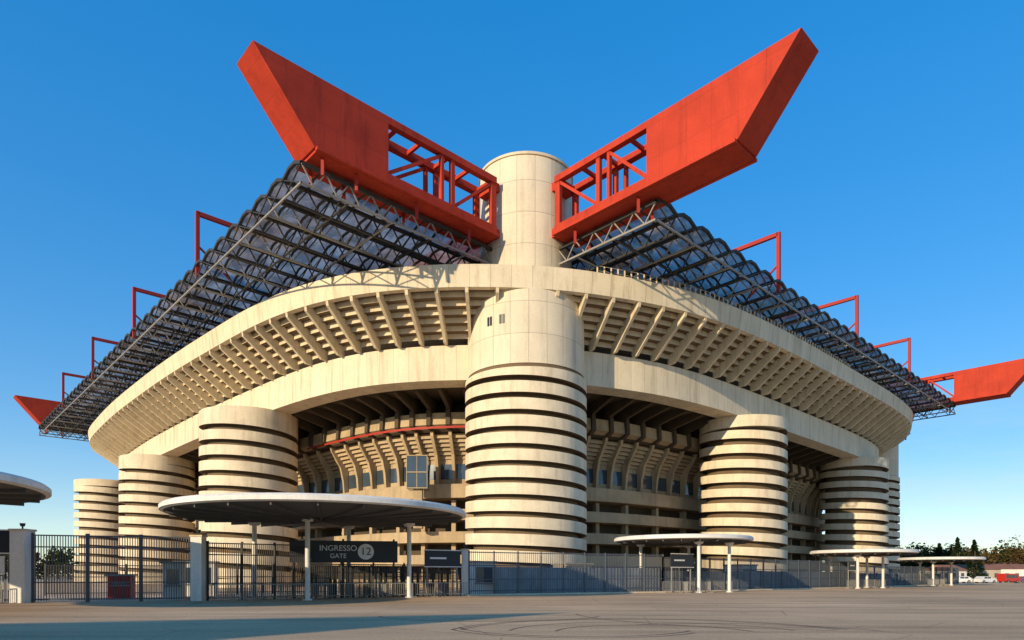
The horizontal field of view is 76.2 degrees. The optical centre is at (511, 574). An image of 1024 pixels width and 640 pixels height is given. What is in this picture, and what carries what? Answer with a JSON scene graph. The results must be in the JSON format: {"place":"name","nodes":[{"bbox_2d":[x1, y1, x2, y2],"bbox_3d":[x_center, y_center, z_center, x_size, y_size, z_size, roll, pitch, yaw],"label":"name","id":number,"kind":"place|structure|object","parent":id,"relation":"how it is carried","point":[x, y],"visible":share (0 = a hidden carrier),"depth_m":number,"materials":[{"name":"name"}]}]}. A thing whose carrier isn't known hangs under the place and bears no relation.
{"place":"outdoors","nodes":[
{"label":"outdoors","id":0,"kind":"place"},
{"bbox_2d":[0,579,1004,602],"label":"pavement","id":1,"kind":"structure","parent":0,"point":[129,600],"depth_m":59.22,"materials":[{"name":"concrete"}]},
{"bbox_2d":[0,554,8,600],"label":"metal fence","id":2,"kind":"object","parent":1,"relation":"on","point":[5,599],"visible":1,"depth_m":41.62,"materials":[{"name":"metal"}]},
{"bbox_2d":[8,523,36,602],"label":"gate pillar","id":3,"kind":"structure","parent":1,"relation":"on","point":[19,565],"depth_m":41.42,"materials":[{"name":"white paint"}]},
{"bbox_2d":[31,533,87,602],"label":"entrance gate","id":4,"kind":"structure","parent":1,"relation":"on","point":[33,568],"depth_m":42.52,"materials":[{"name":"metal"}]},
{"bbox_2d":[88,534,140,601],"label":"entrance gate","id":5,"kind":"structure","parent":1,"relation":"on","point":[101,582],"depth_m":43.45,"materials":[{"name":"metal"}]},
{"bbox_2d":[105,574,136,597],"bbox_3d":[-29.000,0.875,48.500,1.800,1.850,1.500,0,0,-17],"label":"red kiosk","id":6,"kind":"object","parent":1,"relation":"on","point":[111,586],"visible":0.58,"depth_m":47.95,"materials":[{"name":"paint"}]},
{"bbox_2d":[141,535,189,600],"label":"entrance gate","id":7,"kind":"structure","parent":1,"relation":"on","point":[161,581],"depth_m":44.30,"materials":[{"name":"metal"}]},
{"bbox_2d":[160,561,187,599],"bbox_3d":[-24.300,0.425,47.000,1.600,2.750,1.500,0,0,-17],"label":"ticket booth","id":8,"kind":"object","parent":1,"relation":"on","point":[179,578],"visible":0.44,"depth_m":46.44,"materials":[{"name":"white paint"}]},
{"bbox_2d":[189,530,207,600],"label":"gate pillar","id":9,"kind":"structure","parent":1,"relation":"on","point":[198,567],"depth_m":44.62,"materials":[{"name":"white paint"}]},
{"bbox_2d":[187,561,219,595],"bbox_3d":[-27.000,0.325,56.000,3.300,2.950,2.800,0,0,-17],"label":"ticket booth","id":10,"kind":"object","parent":1,"relation":"on","point":[210,571],"visible":0.27,"depth_m":55.16,"materials":[{"name":"white paint"}]},
{"bbox_2d":[44,564,431,595],"bbox_3d":[-24.000,0.425,61.000,33.689,2.750,0.163,0,0,-17],"label":"metal fence","id":11,"kind":"object","parent":1,"relation":"on","point":[281,576],"visible":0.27,"depth_m":58.62,"materials":[{"name":"metal"}]},
{"bbox_2d":[206,541,304,600],"bbox_3d":[-18.300,-0.275,47.150,6.892,4.150,0.180,0,0,-33],"label":"metal fence","id":12,"kind":"object","parent":1,"relation":"on","point":[241,555],"visible":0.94,"depth_m":47.01,"materials":[{"name":"metal"}]},
{"bbox_2d":[158,493,465,599],"bbox_3d":[-13.750,-1.425,47.200,20.800,6.450,20.800,0,0,0],"label":"round entrance canopy","id":13,"kind":"object","parent":1,"relation":"on","point":[308,510],"visible":0.91,"depth_m":42.33,"materials":[{"name":"white metal"}]},
{"bbox_2d":[311,565,335,597],"bbox_3d":[-14.600,0.545,50.600,1.590,2.510,1.290,0,0,-32],"label":"turnstile","id":14,"kind":"object","parent":1,"relation":"on","point":[324,566],"visible":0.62,"depth_m":50.59,"materials":[{"name":"metal"}]},
{"bbox_2d":[330,566,353,597],"bbox_3d":[-13.425,0.545,51.350,1.590,2.510,1.290,0,0,-32],"label":"turnstile","id":15,"kind":"object","parent":1,"relation":"on","point":[345,578],"visible":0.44,"depth_m":51.20,"materials":[{"name":"metal"}]},
{"bbox_2d":[289,538,397,597],"bbox_3d":[-13.115,-0.500,51.092,8.200,4.600,0.400,0,0,-10],"label":"gate sign","id":16,"kind":"object","parent":1,"relation":"on","point":[343,551],"visible":1,"depth_m":51.04,"materials":[{"name":"metal"}]},
{"bbox_2d":[346,566,370,596],"bbox_3d":[-12.250,0.545,52.100,1.590,2.510,1.290,0,0,-32],"label":"turnstile","id":17,"kind":"object","parent":1,"relation":"on","point":[360,580],"visible":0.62,"depth_m":52.09,"materials":[{"name":"metal"}]},
{"bbox_2d":[363,566,386,596],"bbox_3d":[-11.075,0.545,52.850,1.590,2.510,1.290,0,0,-32],"label":"turnstile","id":18,"kind":"object","parent":1,"relation":"on","point":[376,580],"visible":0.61,"depth_m":52.84,"materials":[{"name":"metal"}]},
{"bbox_2d":[310,562,460,597],"bbox_3d":[-9.900,0.425,52.550,13.164,2.750,0.179,0,0,-32],"label":"metal fence","id":19,"kind":"object","parent":1,"relation":"on","point":[341,572],"visible":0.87,"depth_m":51.93,"materials":[{"name":"metal"}]},
{"bbox_2d":[379,566,402,596],"bbox_3d":[-9.900,0.545,53.600,1.590,2.510,1.290,0,0,-32],"label":"turnstile","id":20,"kind":"object","parent":1,"relation":"on","point":[391,578],"visible":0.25,"depth_m":53.42,"materials":[{"name":"metal"}]},
{"bbox_2d":[396,566,418,596],"bbox_3d":[-8.725,0.545,54.350,1.590,2.510,1.290,0,0,-32],"label":"turnstile","id":21,"kind":"object","parent":1,"relation":"on","point":[412,578],"visible":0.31,"depth_m":54.19,"materials":[{"name":"metal"}]},
{"bbox_2d":[411,566,431,595],"bbox_3d":[-7.550,0.545,55.100,1.590,2.510,1.290,0,0,-32],"label":"turnstile","id":22,"kind":"object","parent":1,"relation":"on","point":[420,580],"visible":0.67,"depth_m":54.73,"materials":[{"name":"metal"}]},
{"bbox_2d":[428,567,448,595],"bbox_3d":[-6.375,0.545,55.850,1.590,2.510,1.290,0,0,-32],"label":"turnstile","id":23,"kind":"object","parent":1,"relation":"on","point":[439,580],"visible":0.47,"depth_m":55.62,"materials":[{"name":"metal"}]},
{"bbox_2d":[440,567,459,594],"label":"turnstile","id":24,"kind":"object","parent":1,"relation":"on","point":[446,582],"visible":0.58,"depth_m":56.60,"materials":[{"name":"metal"}]},
{"bbox_2d":[461,544,468,595],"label":"gate pillar","id":25,"kind":"structure","parent":1,"relation":"on","point":[464,564],"depth_m":55.92,"materials":[{"name":"white paint"}]},
{"bbox_2d":[470,561,496,593],"bbox_3d":[-3.000,0.275,60.500,2.500,3.050,2.300,0,0,-29],"label":"ticket booth","id":26,"kind":"object","parent":1,"relation":"on","point":[486,572],"visible":0.56,"depth_m":59.63,"materials":[{"name":"white paint"}]},
{"bbox_2d":[13,27,1023,587],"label":"football stadium","id":27,"kind":"object","parent":1,"relation":"on","point":[525,357],"visible":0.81,"depth_m":84.87,"materials":[{"name":"concrete"}]},
{"bbox_2d":[468,550,663,593],"bbox_3d":[5.850,-0.150,61.550,21.876,3.900,0.176,0,0,-28],"label":"metal fence","id":28,"kind":"object","parent":1,"relation":"on","point":[624,578],"visible":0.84,"depth_m":61.72,"materials":[{"name":"metal"}]},
{"bbox_2d":[495,566,660,593],"bbox_3d":[7.045,0.500,63.578,19.628,2.600,0.182,0,0,-29],"label":"sheet metal hoarding","id":29,"kind":"object","parent":1,"relation":"on","point":[505,572],"visible":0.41,"depth_m":62.60,"materials":[{"name":"metal"}]},
{"bbox_2d":[614,534,753,592],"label":"round entrance canopy","id":30,"kind":"object","parent":1,"relation":"on","point":[688,541],"visible":0.91,"depth_m":65.27,"materials":[{"name":"white metal"}]},
{"bbox_2d":[464,582,1023,595],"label":"kerb","id":31,"kind":"structure","parent":1,"relation":"on","point":[695,590],"depth_m":65.93,"materials":[{"name":"concrete"}]},
{"bbox_2d":[664,570,843,590],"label":"sheet metal hoarding","id":32,"kind":"object","parent":1,"relation":"on","point":[758,578],"visible":0.2,"depth_m":76.35,"materials":[{"name":"metal"}]},
{"bbox_2d":[662,557,847,590],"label":"metal fence","id":33,"kind":"object","parent":1,"relation":"on","point":[777,574],"visible":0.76,"depth_m":78.87,"materials":[{"name":"metal"}]},
{"bbox_2d":[847,573,939,586],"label":"sheet metal hoarding","id":34,"kind":"object","parent":1,"relation":"on","point":[891,578],"visible":0.15,"depth_m":103.29,"materials":[{"name":"metal"}]},
{"bbox_2d":[849,565,958,586],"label":"metal fence","id":35,"kind":"object","parent":1,"relation":"on","point":[914,572],"visible":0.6,"depth_m":104.68,"materials":[{"name":"metal"}]},
{"bbox_2d":[934,543,947,564],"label":"pine tree","id":36,"kind":"object","parent":1,"relation":"on","point":[938,550],"visible":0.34,"depth_m":171.25,"materials":[{"name":"green plant"}]},
{"bbox_2d":[959,576,972,582],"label":"parked car","id":37,"kind":"object","parent":1,"relation":"on","point":[964,579],"visible":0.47,"depth_m":139.10,"materials":[{"name":"white paint"}]},
{"bbox_2d":[966,539,987,578],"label":"pine tree","id":38,"kind":"object","parent":1,"relation":"on","point":[974,547],"visible":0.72,"depth_m":162.75,"materials":[{"name":"green plant"}]},
{"bbox_2d":[973,576,996,582],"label":"parked car","id":39,"kind":"object","parent":1,"relation":"on","point":[982,579],"visible":0.94,"depth_m":137.22,"materials":[{"name":"white paint"}]},
{"bbox_2d":[997,574,1020,582],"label":"parked van","id":40,"kind":"object","parent":1,"relation":"on","point":[1016,578],"visible":0.9,"depth_m":141.21,"materials":[{"name":"red paint"}]},
{"bbox_2d":[0,575,1023,639],"bbox_3d":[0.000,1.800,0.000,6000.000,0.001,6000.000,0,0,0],"label":"ground","id":41,"kind":"structure","parent":0,"point":[955,615],"depth_m":28.12,"materials":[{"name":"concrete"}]},
{"bbox_2d":[0,556,4,602],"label":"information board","id":42,"kind":"object","parent":41,"relation":"on","point":[2,565],"visible":0.93,"depth_m":41.45,"materials":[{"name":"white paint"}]},
{"bbox_2d":[0,529,8,602],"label":"information board","id":43,"kind":"object","parent":41,"relation":"on","point":[4,541],"visible":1,"depth_m":41.50,"materials":[{"name":"white paint"}]},
{"bbox_2d":[0,472,51,505],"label":"round entrance canopy","id":44,"kind":"object","parent":41,"relation":"on","point":[16,490],"visible":1,"depth_m":32.51,"materials":[{"name":"white metal"}]},
{"bbox_2d":[211,584,245,600],"bbox_3d":[-19.600,1.226,45.200,2.250,1.148,0.600,0,0,-29],"label":"crowd barrier","id":45,"kind":"object","parent":41,"relation":"on","point":[226,591],"visible":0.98,"depth_m":45.12,"materials":[{"name":"metal"}]},
{"bbox_2d":[240,584,264,599],"bbox_3d":[-18.500,1.226,46.600,0.600,1.148,2.250,0,0,23],"label":"crowd barrier","id":46,"kind":"object","parent":41,"relation":"on","point":[249,591],"visible":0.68,"depth_m":46.16,"materials":[{"name":"metal"}]},
{"bbox_2d":[249,584,283,599],"bbox_3d":[-17.457,1.226,46.486,2.250,1.148,0.600,0,0,-28],"label":"crowd barrier","id":47,"kind":"object","parent":41,"relation":"on","point":[264,589],"visible":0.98,"depth_m":46.28,"materials":[{"name":"metal"}]},
{"bbox_2d":[277,583,299,599],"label":"crowd barrier","id":48,"kind":"object","parent":41,"relation":"on","point":[288,591],"visible":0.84,"depth_m":48.23,"materials":[{"name":"metal"}]},
{"bbox_2d":[286,584,318,599],"bbox_3d":[-15.314,1.226,47.771,2.250,1.148,0.600,0,0,-32],"label":"crowd barrier","id":49,"kind":"object","parent":41,"relation":"on","point":[302,591],"visible":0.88,"depth_m":47.73,"materials":[{"name":"metal"}]},
{"bbox_2d":[310,583,334,598],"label":"crowd barrier","id":50,"kind":"object","parent":41,"relation":"on","point":[320,590],"visible":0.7,"depth_m":49.11,"materials":[{"name":"metal"}]},
{"bbox_2d":[321,583,351,598],"bbox_3d":[-13.171,1.226,49.057,2.250,1.148,0.600,0,0,-27],"label":"crowd barrier","id":51,"kind":"object","parent":41,"relation":"on","point":[336,589],"visible":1,"depth_m":49.00,"materials":[{"name":"metal"}]},
{"bbox_2d":[345,583,360,597],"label":"crowd barrier","id":52,"kind":"object","parent":41,"relation":"on","point":[352,589],"visible":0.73,"depth_m":50.38,"materials":[{"name":"metal"}]},
{"bbox_2d":[353,583,383,597],"bbox_3d":[-11.029,1.226,50.343,2.250,1.148,0.600,0,0,-31],"label":"crowd barrier","id":53,"kind":"object","parent":41,"relation":"on","point":[372,583],"visible":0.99,"depth_m":50.57,"materials":[{"name":"metal"}]},
{"bbox_2d":[375,583,392,597],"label":"crowd barrier","id":54,"kind":"object","parent":41,"relation":"on","point":[383,591],"visible":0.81,"depth_m":51.76,"materials":[{"name":"metal"}]},
{"bbox_2d":[385,583,412,597],"bbox_3d":[-8.886,1.226,51.629,2.250,1.148,0.600,0,0,-30],"label":"crowd barrier","id":55,"kind":"object","parent":41,"relation":"on","point":[399,589],"visible":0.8,"depth_m":51.61,"materials":[{"name":"metal"}]},
{"bbox_2d":[414,583,442,596],"bbox_3d":[-6.743,1.226,52.914,2.250,1.148,0.600,0,0,-27],"label":"crowd barrier","id":56,"kind":"object","parent":41,"relation":"on","point":[421,589],"visible":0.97,"depth_m":52.62,"materials":[{"name":"metal"}]},
{"bbox_2d":[431,582,448,596],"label":"crowd barrier","id":57,"kind":"object","parent":41,"relation":"on","point":[439,589],"visible":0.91,"depth_m":54.43,"materials":[{"name":"metal"}]},
{"bbox_2d":[424,549,460,595],"bbox_3d":[-5.824,-0.140,54.644,3.320,3.880,0.240,0,0,-29],"label":"information board","id":58,"kind":"object","parent":41,"relation":"on","point":[441,558],"visible":1,"depth_m":54.50,"materials":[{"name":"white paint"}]},
{"bbox_2d":[443,582,468,596],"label":"crowd barrier","id":59,"kind":"object","parent":41,"relation":"on","point":[456,589],"visible":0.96,"depth_m":54.44,"materials":[{"name":"metal"}]},
{"bbox_2d":[1,537,1023,578],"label":"distant trees","id":60,"kind":"object","parent":41,"relation":"on","point":[1010,554],"visible":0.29,"depth_m":202.61,"materials":[{"name":"green plant"}]},
{"bbox_2d":[38,591,1023,607],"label":"painted line markings","id":61,"kind":"object","parent":41,"relation":"on","point":[626,602],"visible":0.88,"depth_m":42.09,"materials":[{"name":"paint"}]},
{"bbox_2d":[379,614,875,637],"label":"tyre marks","id":62,"kind":"object","parent":41,"relation":"on","point":[461,628],"visible":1,"depth_m":22.64,"materials":[{"name":"rubber"}]},
{"bbox_2d":[663,581,682,592],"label":"crowd barrier","id":63,"kind":"object","parent":41,"relation":"on","point":[671,585],"visible":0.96,"depth_m":63.93,"materials":[{"name":"metal"}]},
{"bbox_2d":[670,553,693,591],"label":"information board","id":64,"kind":"object","parent":41,"relation":"on","point":[679,560],"visible":1,"depth_m":67.08,"materials":[{"name":"black paint"}]},
{"bbox_2d":[683,581,687,592],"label":"crowd barrier","id":65,"kind":"object","parent":41,"relation":"on","point":[685,585],"visible":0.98,"depth_m":63.91,"materials":[{"name":"metal"}]},
{"bbox_2d":[680,581,695,592],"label":"crowd barrier","id":66,"kind":"object","parent":41,"relation":"on","point":[691,585],"visible":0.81,"depth_m":65.35,"materials":[{"name":"metal"}]},
{"bbox_2d":[705,581,713,592],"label":"crowd barrier","id":67,"kind":"object","parent":41,"relation":"on","point":[707,585],"visible":0.96,"depth_m":65.69,"materials":[{"name":"metal"}]},
{"bbox_2d":[711,581,725,591],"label":"crowd barrier","id":68,"kind":"object","parent":41,"relation":"on","point":[716,585],"visible":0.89,"depth_m":67.59,"materials":[{"name":"metal"}]},
{"bbox_2d":[845,580,855,588],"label":"crowd barrier","id":69,"kind":"object","parent":41,"relation":"on","point":[850,584],"visible":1,"depth_m":84.41,"materials":[{"name":"metal"}]},
{"bbox_2d":[848,561,855,587],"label":"information board","id":70,"kind":"object","parent":41,"relation":"on","point":[851,565],"visible":0.62,"depth_m":87.51,"materials":[{"name":"black paint"}]},
{"bbox_2d":[810,549,918,588],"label":"round entrance canopy","id":71,"kind":"object","parent":41,"relation":"on","point":[858,553],"visible":0.92,"depth_m":84.83,"materials":[{"name":"white metal"}]},
{"bbox_2d":[864,580,874,587],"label":"crowd barrier","id":72,"kind":"object","parent":41,"relation":"on","point":[868,583],"visible":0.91,"depth_m":87.32,"materials":[{"name":"metal"}]},
{"bbox_2d":[875,579,879,587],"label":"crowd barrier","id":73,"kind":"object","parent":41,"relation":"on","point":[877,582],"visible":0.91,"depth_m":88.79,"materials":[{"name":"metal"}]},
{"bbox_2d":[881,579,891,587],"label":"crowd barrier","id":74,"kind":"object","parent":41,"relation":"on","point":[885,582],"visible":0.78,"depth_m":90.20,"materials":[{"name":"metal"}]},
{"bbox_2d":[934,579,938,585],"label":"crowd barrier","id":75,"kind":"object","parent":41,"relation":"on","point":[936,581],"visible":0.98,"depth_m":104.59,"materials":[{"name":"metal"}]},
{"bbox_2d":[897,557,985,585],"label":"round entrance canopy","id":76,"kind":"object","parent":41,"relation":"on","point":[933,560],"visible":0.93,"depth_m":106.12,"materials":[{"name":"white metal"}]},
{"bbox_2d":[938,579,946,585],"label":"crowd barrier","id":77,"kind":"object","parent":41,"relation":"on","point":[942,581],"visible":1,"depth_m":106.18,"materials":[{"name":"metal"}]},
{"bbox_2d":[951,536,965,564],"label":"pine tree","id":78,"kind":"object","parent":41,"relation":"on","point":[957,547],"visible":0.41,"depth_m":177.19,"materials":[{"name":"green plant"}]},
{"bbox_2d":[930,564,1000,581],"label":"building","id":79,"kind":"structure","parent":41,"relation":"on","point":[992,571],"depth_m":172.69,"materials":[{"name":"paint"}]},
{"bbox_2d":[986,564,1023,575],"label":"building","id":80,"kind":"structure","parent":41,"relation":"on","point":[1018,569],"depth_m":181.00,"materials":[{"name":"white paint"}]},
{"bbox_2d":[0,0,1023,574],"label":"sky","id":81,"kind":"structure","parent":0,"point":[891,176],"materials":[{"name":"blue"}]},
{"bbox_2d":[731,564,757,570],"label":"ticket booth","id":82,"kind":"object","parent":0,"point":[746,566],"visible":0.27,"depth_m":78.72,"materials":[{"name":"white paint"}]},
{"bbox_2d":[928,565,968,575],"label":"building","id":83,"kind":"structure","parent":0,"point":[962,571],"depth_m":158.67,"materials":[{"name":"white paint"}]}
]}

